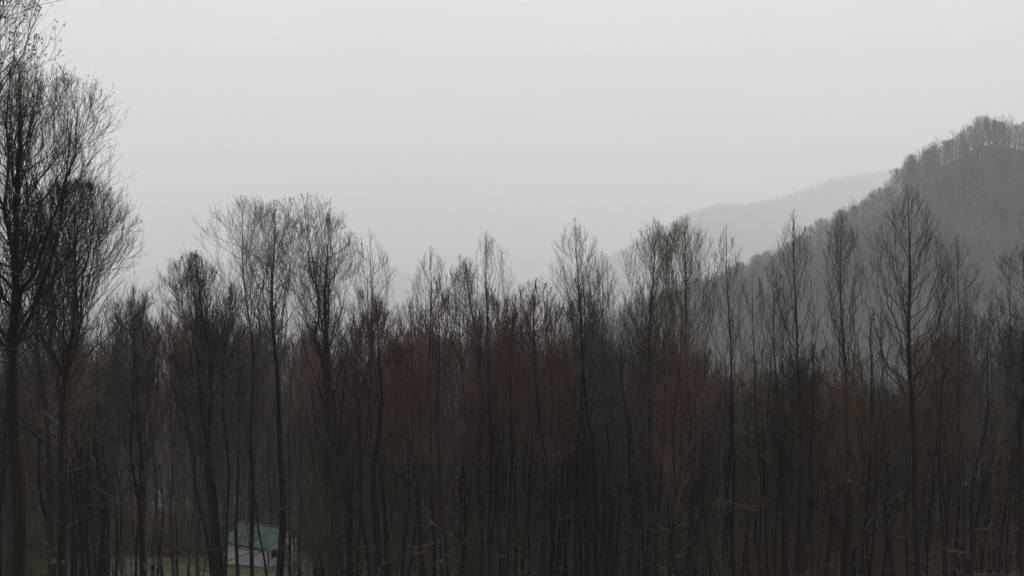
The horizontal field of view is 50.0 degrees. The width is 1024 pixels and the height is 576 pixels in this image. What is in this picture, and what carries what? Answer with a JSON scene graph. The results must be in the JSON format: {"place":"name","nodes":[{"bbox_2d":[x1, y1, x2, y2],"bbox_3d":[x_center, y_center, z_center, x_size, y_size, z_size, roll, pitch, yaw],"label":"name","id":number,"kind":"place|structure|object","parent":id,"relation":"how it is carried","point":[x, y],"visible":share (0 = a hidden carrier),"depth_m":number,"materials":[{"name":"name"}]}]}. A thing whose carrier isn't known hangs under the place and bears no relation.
{"place":"outdoors","nodes":[
{"label":"outdoors","id":0,"kind":"place"},
{"bbox_2d":[35,555,438,575],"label":"lawn","id":1,"kind":"structure","parent":0,"point":[229,566],"depth_m":120.58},
{"bbox_2d":[224,520,298,567],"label":"garden shed","id":2,"kind":"structure","parent":1,"relation":"on","point":[270,556],"depth_m":123.62,"materials":[{"name":"white"}]},
{"bbox_2d":[0,167,773,276],"bbox_3d":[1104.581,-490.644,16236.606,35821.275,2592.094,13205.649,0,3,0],"label":"mountain","id":3,"kind":"structure","parent":0,"point":[408,218],"depth_m":13191.89,"materials":[{"name":"grey"}]},
{"bbox_2d":[0,275,1015,575],"bbox_3d":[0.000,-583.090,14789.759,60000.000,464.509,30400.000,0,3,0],"label":"ground","id":4,"kind":"structure","parent":0,"point":[144,285],"depth_m":6245.03,"materials":[{"name":"grey plant"}]},
{"bbox_2d":[0,290,52,540],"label":"bare tree","id":5,"kind":"object","parent":4,"relation":"on","point":[4,478],"visible":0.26,"depth_m":64.63,"materials":[{"name":"brown plant"}]},
{"bbox_2d":[0,0,65,405],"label":"bare tree","id":6,"kind":"object","parent":4,"relation":"on","point":[6,55],"visible":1,"depth_m":27.45,"materials":[{"name":"brown plant"}]},
{"bbox_2d":[0,317,94,575],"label":"bare tree","id":7,"kind":"object","parent":4,"relation":"on","point":[38,467],"visible":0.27,"depth_m":60.88,"materials":[{"name":"brown plant"}]},
{"bbox_2d":[0,229,104,575],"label":"bare tree","id":8,"kind":"object","parent":4,"relation":"on","point":[51,544],"visible":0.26,"depth_m":50.32,"materials":[{"name":"brown plant"}]},
{"bbox_2d":[0,39,133,575],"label":"bare tree","id":9,"kind":"object","parent":4,"relation":"on","point":[12,337],"visible":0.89,"depth_m":40.16,"materials":[{"name":"black plant"}]},
{"bbox_2d":[26,289,110,574],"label":"bare tree","id":10,"kind":"object","parent":4,"relation":"on","point":[69,433],"visible":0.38,"depth_m":53.39,"materials":[{"name":"brown plant"}]},
{"bbox_2d":[0,169,164,575],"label":"bare tree","id":11,"kind":"object","parent":4,"relation":"on","point":[63,371],"visible":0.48,"depth_m":45.94,"materials":[{"name":"black plant"}]},
{"bbox_2d":[39,326,158,575],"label":"bare tree","id":12,"kind":"object","parent":4,"relation":"on","point":[100,555],"visible":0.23,"depth_m":63.12,"materials":[{"name":"brown plant"}]},
{"bbox_2d":[76,346,136,575],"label":"bare tree","id":13,"kind":"object","parent":4,"relation":"on","point":[104,552],"visible":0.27,"depth_m":68.06,"materials":[{"name":"brown plant"}]},
{"bbox_2d":[68,303,181,575],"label":"bare tree","id":14,"kind":"object","parent":4,"relation":"on","point":[142,555],"visible":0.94,"depth_m":56.47,"materials":[{"name":"brown plant"}]},
{"bbox_2d":[81,280,178,575],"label":"bare tree","id":15,"kind":"object","parent":4,"relation":"on","point":[147,368],"visible":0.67,"depth_m":57.98,"materials":[{"name":"brown plant"}]},
{"bbox_2d":[82,286,185,563],"bbox_3d":[-20.544,9.542,59.187,3.869,19.407,5.373,3,7,24],"label":"bare tree","id":16,"kind":"object","parent":4,"relation":"on","point":[139,304],"visible":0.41,"depth_m":58.66,"materials":[{"name":"brown plant"}]},
{"bbox_2d":[121,307,181,575],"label":"bare tree","id":17,"kind":"object","parent":4,"relation":"on","point":[161,565],"visible":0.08,"depth_m":91.60,"materials":[{"name":"brown plant"}]},
{"bbox_2d":[120,320,201,575],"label":"bare tree","id":18,"kind":"object","parent":4,"relation":"on","point":[153,542],"visible":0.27,"depth_m":77.09,"materials":[{"name":"brown plant"}]},
{"bbox_2d":[145,299,195,570],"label":"bare tree","id":19,"kind":"object","parent":4,"relation":"on","point":[177,323],"visible":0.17,"depth_m":95.14,"materials":[{"name":"brown plant"}]},
{"bbox_2d":[151,321,198,575],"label":"bare tree","id":20,"kind":"object","parent":4,"relation":"on","point":[177,572],"visible":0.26,"depth_m":85.72,"materials":[{"name":"brown plant"}]},
{"bbox_2d":[157,338,233,575],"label":"bare tree","id":21,"kind":"object","parent":4,"relation":"on","point":[204,524],"visible":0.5,"depth_m":64.56,"materials":[{"name":"brown plant"}]},
{"bbox_2d":[151,243,240,575],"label":"bare tree","id":22,"kind":"object","parent":4,"relation":"on","point":[215,515],"visible":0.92,"depth_m":56.10,"materials":[{"name":"brown plant"}]},
{"bbox_2d":[32,502,367,556],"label":"undergrowth","id":23,"kind":"object","parent":4,"relation":"on","point":[232,518],"visible":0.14,"depth_m":137.01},
{"bbox_2d":[156,331,248,539],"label":"bare tree","id":24,"kind":"object","parent":4,"relation":"on","point":[215,377],"visible":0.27,"depth_m":70.14,"materials":[{"name":"brown plant"}]},
{"bbox_2d":[156,262,272,575],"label":"bare tree","id":25,"kind":"object","parent":4,"relation":"on","point":[213,555],"visible":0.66,"depth_m":58.05,"materials":[{"name":"brown plant"}]},
{"bbox_2d":[156,280,282,575],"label":"bare tree","id":26,"kind":"object","parent":4,"relation":"on","point":[228,469],"visible":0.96,"depth_m":55.81,"materials":[{"name":"brown plant"}]},
{"bbox_2d":[202,316,271,575],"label":"bare tree","id":27,"kind":"object","parent":4,"relation":"on","point":[235,530],"visible":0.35,"depth_m":74.71,"materials":[{"name":"brown plant"}]},
{"bbox_2d":[192,195,297,575],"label":"bare tree","id":28,"kind":"object","parent":4,"relation":"on","point":[253,493],"visible":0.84,"depth_m":62.32,"materials":[{"name":"brown plant"}]},
{"bbox_2d":[225,384,276,575],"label":"bare tree","id":29,"kind":"object","parent":4,"relation":"on","point":[261,544],"visible":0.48,"depth_m":72.84,"materials":[{"name":"brown plant"}]},
{"bbox_2d":[226,312,275,523],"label":"bare tree","id":30,"kind":"object","parent":4,"relation":"on","point":[242,403],"visible":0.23,"depth_m":129.51,"materials":[{"name":"brown plant"}]},
{"bbox_2d":[246,338,294,524],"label":"bare tree","id":31,"kind":"object","parent":4,"relation":"on","point":[272,417],"visible":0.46,"depth_m":131.65,"materials":[{"name":"brown plant"}]},
{"bbox_2d":[232,199,311,575],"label":"bare tree","id":32,"kind":"object","parent":4,"relation":"on","point":[277,363],"visible":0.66,"depth_m":64.09,"materials":[{"name":"brown plant"}]},
{"bbox_2d":[255,317,291,514],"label":"bare tree","id":33,"kind":"object","parent":4,"relation":"on","point":[267,432],"visible":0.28,"depth_m":137.83,"materials":[{"name":"brown plant"}]},
{"bbox_2d":[263,316,309,575],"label":"bare tree","id":34,"kind":"object","parent":4,"relation":"on","point":[289,525],"visible":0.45,"depth_m":84.50,"materials":[{"name":"brown plant"}]},
{"bbox_2d":[267,336,310,553],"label":"bare tree","id":35,"kind":"object","parent":4,"relation":"on","point":[293,450],"visible":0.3,"depth_m":133.00,"materials":[{"name":"brown plant"}]},
{"bbox_2d":[274,334,315,575],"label":"bare tree","id":36,"kind":"object","parent":4,"relation":"on","point":[300,434],"visible":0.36,"depth_m":88.72,"materials":[{"name":"brown plant"}]},
{"bbox_2d":[282,321,326,555],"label":"bare tree","id":37,"kind":"object","parent":4,"relation":"on","point":[307,397],"visible":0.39,"depth_m":81.80,"materials":[{"name":"brown plant"}]},
{"bbox_2d":[279,214,360,575],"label":"bare tree","id":38,"kind":"object","parent":4,"relation":"on","point":[337,511],"visible":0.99,"depth_m":52.28,"materials":[{"name":"brown plant"}]},
{"bbox_2d":[260,191,381,575],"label":"bare tree","id":39,"kind":"object","parent":4,"relation":"on","point":[340,560],"visible":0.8,"depth_m":59.87,"materials":[{"name":"brown plant"}]},
{"bbox_2d":[287,301,357,575],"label":"bare tree","id":40,"kind":"object","parent":4,"relation":"on","point":[315,357],"visible":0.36,"depth_m":75.98,"materials":[{"name":"brown plant"}]},
{"bbox_2d":[299,325,385,560],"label":"bare tree","id":41,"kind":"object","parent":4,"relation":"on","point":[341,396],"visible":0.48,"depth_m":65.34,"materials":[{"name":"brown plant"}]},
{"bbox_2d":[306,303,400,575],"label":"bare tree","id":42,"kind":"object","parent":4,"relation":"on","point":[357,479],"visible":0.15,"depth_m":68.61,"materials":[{"name":"brown plant"}]},
{"bbox_2d":[343,229,397,562],"bbox_3d":[-7.884,8.292,61.884,3.319,23.316,4.568,-1,3,-14],"label":"bare tree","id":43,"kind":"object","parent":4,"relation":"on","point":[371,294],"visible":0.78,"depth_m":62.20,"materials":[{"name":"brown plant"}]},
{"bbox_2d":[343,275,414,575],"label":"bare tree","id":44,"kind":"object","parent":4,"relation":"on","point":[386,538],"visible":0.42,"depth_m":64.77,"materials":[{"name":"brown plant"}]},
{"bbox_2d":[328,297,450,575],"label":"bare tree","id":45,"kind":"object","parent":4,"relation":"on","point":[378,547],"visible":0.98,"depth_m":54.27,"materials":[{"name":"brown plant"}]},
{"bbox_2d":[365,342,437,575],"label":"bare tree","id":46,"kind":"object","parent":4,"relation":"on","point":[402,465],"visible":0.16,"depth_m":71.18,"materials":[{"name":"brown plant"}]},
{"bbox_2d":[362,321,459,575],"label":"bare tree","id":47,"kind":"object","parent":4,"relation":"on","point":[409,449],"visible":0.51,"depth_m":58.27,"materials":[{"name":"brown plant"}]},
{"bbox_2d":[383,297,440,575],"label":"bare tree","id":48,"kind":"object","parent":4,"relation":"on","point":[417,482],"visible":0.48,"depth_m":60.34,"materials":[{"name":"brown plant"}]},
{"bbox_2d":[402,247,465,575],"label":"bare tree","id":49,"kind":"object","parent":4,"relation":"on","point":[434,572],"visible":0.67,"depth_m":62.34,"materials":[{"name":"brown plant"}]},
{"bbox_2d":[402,323,472,572],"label":"bare tree","id":50,"kind":"object","parent":4,"relation":"on","point":[453,405],"visible":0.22,"depth_m":81.75,"materials":[{"name":"brown plant"}]},
{"bbox_2d":[391,275,500,575],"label":"bare tree","id":51,"kind":"object","parent":4,"relation":"on","point":[451,346],"visible":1,"depth_m":52.63,"materials":[{"name":"brown plant"}]},
{"bbox_2d":[432,333,475,555],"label":"bare tree","id":52,"kind":"object","parent":4,"relation":"on","point":[458,478],"visible":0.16,"depth_m":90.80,"materials":[{"name":"brown plant"}]},
{"bbox_2d":[427,255,507,575],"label":"bare tree","id":53,"kind":"object","parent":4,"relation":"on","point":[464,467],"visible":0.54,"depth_m":66.36,"materials":[{"name":"brown plant"}]},
{"bbox_2d":[439,257,510,575],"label":"bare tree","id":54,"kind":"object","parent":4,"relation":"on","point":[470,277],"visible":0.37,"depth_m":72.82,"materials":[{"name":"brown plant"}]},
{"bbox_2d":[439,314,519,575],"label":"bare tree","id":55,"kind":"object","parent":4,"relation":"on","point":[481,427],"visible":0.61,"depth_m":62.91,"materials":[{"name":"brown plant"}]},
{"bbox_2d":[452,231,523,575],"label":"bare tree","id":56,"kind":"object","parent":4,"relation":"on","point":[483,296],"visible":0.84,"depth_m":62.36,"materials":[{"name":"brown plant"}]},
{"bbox_2d":[448,285,541,575],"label":"bare tree","id":57,"kind":"object","parent":4,"relation":"on","point":[484,344],"visible":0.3,"depth_m":68.55,"materials":[{"name":"brown plant"}]},
{"bbox_2d":[471,292,543,575],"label":"bare tree","id":58,"kind":"object","parent":4,"relation":"on","point":[508,528],"visible":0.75,"depth_m":56.62,"materials":[{"name":"brown plant"}]},
{"bbox_2d":[0,299,1023,575],"bbox_3d":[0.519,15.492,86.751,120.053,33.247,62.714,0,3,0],"label":"undergrowth","id":59,"kind":"object","parent":4,"relation":"on","point":[496,507],"visible":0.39,"depth_m":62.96,"materials":[{"name":"brown plant"}]},
{"bbox_2d":[0,368,1023,568],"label":"woods","id":60,"kind":"object","parent":4,"relation":"on","point":[262,466],"visible":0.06,"depth_m":152.43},
{"bbox_2d":[492,286,559,575],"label":"bare tree","id":61,"kind":"object","parent":4,"relation":"on","point":[514,514],"visible":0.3,"depth_m":64.42,"materials":[{"name":"brown plant"}]},
{"bbox_2d":[476,278,581,575],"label":"bare tree","id":62,"kind":"object","parent":4,"relation":"on","point":[542,569],"visible":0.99,"depth_m":54.85,"materials":[{"name":"brown plant"}]},
{"bbox_2d":[514,318,591,575],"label":"bare tree","id":63,"kind":"object","parent":4,"relation":"on","point":[551,512],"visible":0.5,"depth_m":63.46,"materials":[{"name":"brown plant"}]},
{"bbox_2d":[536,295,613,570],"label":"bare tree","id":64,"kind":"object","parent":4,"relation":"on","point":[592,399],"visible":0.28,"depth_m":72.39,"materials":[{"name":"brown plant"}]},
{"bbox_2d":[541,217,620,575],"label":"bare tree","id":65,"kind":"object","parent":4,"relation":"on","point":[595,489],"visible":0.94,"depth_m":60.27,"materials":[{"name":"brown plant"}]},
{"bbox_2d":[546,272,629,575],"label":"bare tree","id":66,"kind":"object","parent":4,"relation":"on","point":[593,387],"visible":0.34,"depth_m":70.68,"materials":[{"name":"brown plant"}]},
{"bbox_2d":[564,294,626,575],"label":"bare tree","id":67,"kind":"object","parent":4,"relation":"on","point":[604,565],"visible":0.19,"depth_m":74.95,"materials":[{"name":"brown plant"}]},
{"bbox_2d":[581,253,627,575],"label":"bare tree","id":68,"kind":"object","parent":4,"relation":"on","point":[609,495],"visible":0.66,"depth_m":63.35,"materials":[{"name":"brown plant"}]},
{"bbox_2d":[574,329,676,575],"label":"bare tree","id":69,"kind":"object","parent":4,"relation":"on","point":[628,455],"visible":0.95,"depth_m":58.01,"materials":[{"name":"brown plant"}]},
{"bbox_2d":[600,280,677,569],"bbox_3d":[7.403,9.734,64.336,5.256,20.617,4.930,1,-7,-3],"label":"bare tree","id":70,"kind":"object","parent":4,"relation":"on","point":[632,354],"visible":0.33,"depth_m":64.66,"materials":[{"name":"brown plant"}]},
{"bbox_2d":[601,345,682,574],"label":"bare tree","id":71,"kind":"object","parent":4,"relation":"on","point":[623,384],"visible":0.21,"depth_m":68.58,"materials":[{"name":"brown plant"}]},
{"bbox_2d":[608,217,697,575],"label":"bare tree","id":72,"kind":"object","parent":4,"relation":"on","point":[654,283],"visible":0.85,"depth_m":60.08,"materials":[{"name":"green plant"}]},
{"bbox_2d":[628,304,715,575],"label":"bare tree","id":73,"kind":"object","parent":4,"relation":"on","point":[681,334],"visible":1,"depth_m":53.84,"materials":[{"name":"brown plant"}]},
{"bbox_2d":[626,322,718,575],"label":"bare tree","id":74,"kind":"object","parent":4,"relation":"on","point":[669,521],"visible":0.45,"depth_m":61.17,"materials":[{"name":"brown plant"}]},
{"bbox_2d":[648,210,725,575],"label":"bare tree","id":75,"kind":"object","parent":4,"relation":"on","point":[698,275],"visible":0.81,"depth_m":62.00,"materials":[{"name":"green plant"}]},
{"bbox_2d":[660,346,742,561],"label":"bare tree","id":76,"kind":"object","parent":4,"relation":"on","point":[711,385],"visible":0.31,"depth_m":74.25,"materials":[{"name":"brown plant"}]},
{"bbox_2d":[678,225,758,575],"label":"bare tree","id":77,"kind":"object","parent":4,"relation":"on","point":[730,337],"visible":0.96,"depth_m":62.44,"materials":[{"name":"brown plant"}]},
{"bbox_2d":[679,355,773,575],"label":"bare tree","id":78,"kind":"object","parent":4,"relation":"on","point":[722,404],"visible":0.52,"depth_m":67.76,"materials":[{"name":"brown plant"}]},
{"bbox_2d":[704,356,788,571],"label":"bare tree","id":79,"kind":"object","parent":4,"relation":"on","point":[757,369],"visible":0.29,"depth_m":78.05,"materials":[{"name":"brown plant"}]},
{"bbox_2d":[712,271,798,575],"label":"bare tree","id":80,"kind":"object","parent":4,"relation":"on","point":[761,486],"visible":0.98,"depth_m":60.34,"materials":[{"name":"brown plant"}]},
{"bbox_2d":[724,373,804,575],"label":"bare tree","id":81,"kind":"object","parent":4,"relation":"on","point":[752,468],"visible":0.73,"depth_m":62.82,"materials":[{"name":"brown plant"}]},
{"bbox_2d":[753,258,803,574],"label":"bare tree","id":82,"kind":"object","parent":4,"relation":"on","point":[771,315],"visible":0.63,"depth_m":64.25,"materials":[{"name":"brown plant"}]},
{"bbox_2d":[762,342,826,575],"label":"bare tree","id":83,"kind":"object","parent":4,"relation":"on","point":[790,493],"visible":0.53,"depth_m":61.41,"materials":[{"name":"brown plant"}]},
{"bbox_2d":[769,210,824,574],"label":"bare tree","id":84,"kind":"object","parent":4,"relation":"on","point":[795,313],"visible":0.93,"depth_m":60.07,"materials":[{"name":"brown plant"}]},
{"bbox_2d":[757,340,864,575],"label":"bare tree","id":85,"kind":"object","parent":4,"relation":"on","point":[810,506],"visible":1,"depth_m":55.02,"materials":[{"name":"brown plant"}]},
{"bbox_2d":[778,372,861,575],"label":"bare tree","id":86,"kind":"object","parent":4,"relation":"on","point":[831,522],"visible":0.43,"depth_m":63.45,"materials":[{"name":"brown plant"}]},
{"bbox_2d":[804,369,881,575],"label":"bare tree","id":87,"kind":"object","parent":4,"relation":"on","point":[844,444],"visible":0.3,"depth_m":70.27,"materials":[{"name":"brown plant"}]},
{"bbox_2d":[808,336,879,561],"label":"bare tree","id":88,"kind":"object","parent":4,"relation":"on","point":[837,362],"visible":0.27,"depth_m":72.25,"materials":[{"name":"brown plant"}]},
{"bbox_2d":[808,209,907,575],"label":"bare tree","id":89,"kind":"object","parent":4,"relation":"on","point":[842,322],"visible":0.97,"depth_m":60.17,"materials":[{"name":"brown plant"}]},
{"bbox_2d":[825,351,900,575],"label":"bare tree","id":90,"kind":"object","parent":4,"relation":"on","point":[853,426],"visible":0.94,"depth_m":56.86,"materials":[{"name":"brown plant"}]},
{"bbox_2d":[710,377,1023,575],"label":"undergrowth","id":91,"kind":"object","parent":4,"relation":"on","point":[877,562],"visible":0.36,"depth_m":69.98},
{"bbox_2d":[863,301,918,575],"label":"bare tree","id":92,"kind":"object","parent":4,"relation":"on","point":[884,386],"visible":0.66,"depth_m":66.42,"materials":[{"name":"brown plant"}]},
{"bbox_2d":[852,388,935,575],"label":"bare tree","id":93,"kind":"object","parent":4,"relation":"on","point":[887,489],"visible":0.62,"depth_m":61.09,"materials":[{"name":"brown plant"}]},
{"bbox_2d":[857,181,961,575],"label":"bare tree","id":94,"kind":"object","parent":4,"relation":"on","point":[908,329],"visible":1,"depth_m":54.09,"materials":[{"name":"black plant"}]},
{"bbox_2d":[885,335,941,575],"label":"bare tree","id":95,"kind":"object","parent":4,"relation":"on","point":[905,499],"visible":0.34,"depth_m":69.85,"materials":[{"name":"brown plant"}]},
{"bbox_2d":[895,319,980,574],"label":"bare tree","id":96,"kind":"object","parent":4,"relation":"on","point":[934,449],"visible":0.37,"depth_m":64.86,"materials":[{"name":"brown plant"}]},
{"bbox_2d":[887,317,989,575],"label":"bare tree","id":97,"kind":"object","parent":4,"relation":"on","point":[946,529],"visible":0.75,"depth_m":59.22,"materials":[{"name":"brown plant"}]},
{"bbox_2d":[905,326,995,575],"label":"bare tree","id":98,"kind":"object","parent":4,"relation":"on","point":[951,573],"visible":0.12,"depth_m":74.22,"materials":[{"name":"brown plant"}]},
{"bbox_2d":[921,297,991,575],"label":"bare tree","id":99,"kind":"object","parent":4,"relation":"on","point":[954,459],"visible":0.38,"depth_m":65.86,"materials":[{"name":"brown plant"}]},
{"bbox_2d":[917,301,1023,575],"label":"bare tree","id":100,"kind":"object","parent":4,"relation":"on","point":[978,461],"visible":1,"depth_m":52.39,"materials":[{"name":"brown plant"}]},
{"bbox_2d":[929,234,1016,575],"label":"bare tree","id":101,"kind":"object","parent":4,"relation":"on","point":[965,522],"visible":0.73,"depth_m":60.30,"materials":[{"name":"brown plant"}]},
{"bbox_2d":[953,327,1023,575],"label":"bare tree","id":102,"kind":"object","parent":4,"relation":"on","point":[995,562],"visible":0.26,"depth_m":80.89,"materials":[{"name":"brown plant"}]},
{"bbox_2d":[964,242,1023,575],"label":"bare tree","id":103,"kind":"object","parent":4,"relation":"on","point":[1019,441],"visible":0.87,"depth_m":52.59,"materials":[{"name":"brown plant"}]},
{"bbox_2d":[0,0,1023,201],"label":"sky","id":104,"kind":"structure","parent":0,"point":[768,99],"materials":[{"name":"white"}]},
{"bbox_2d":[318,160,950,353],"bbox_3d":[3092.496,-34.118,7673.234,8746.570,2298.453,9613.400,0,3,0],"label":"hill","id":105,"kind":"structure","parent":0,"point":[755,231],"depth_m":5817.68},
{"bbox_2d":[538,166,900,296],"bbox_3d":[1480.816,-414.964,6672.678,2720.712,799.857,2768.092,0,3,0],"label":"woods","id":106,"kind":"object","parent":105,"relation":"on","point":[722,211],"visible":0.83,"depth_m":6146.01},
{"bbox_2d":[405,145,1023,406],"bbox_3d":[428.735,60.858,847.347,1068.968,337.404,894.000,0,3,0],"label":"hill","id":107,"kind":"structure","parent":0,"point":[1021,248],"depth_m":658.44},
{"bbox_2d":[528,114,1023,410],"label":"woods","id":108,"kind":"object","parent":107,"relation":"on","point":[914,175],"visible":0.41,"depth_m":677.23,"materials":[{"name":"plant"}]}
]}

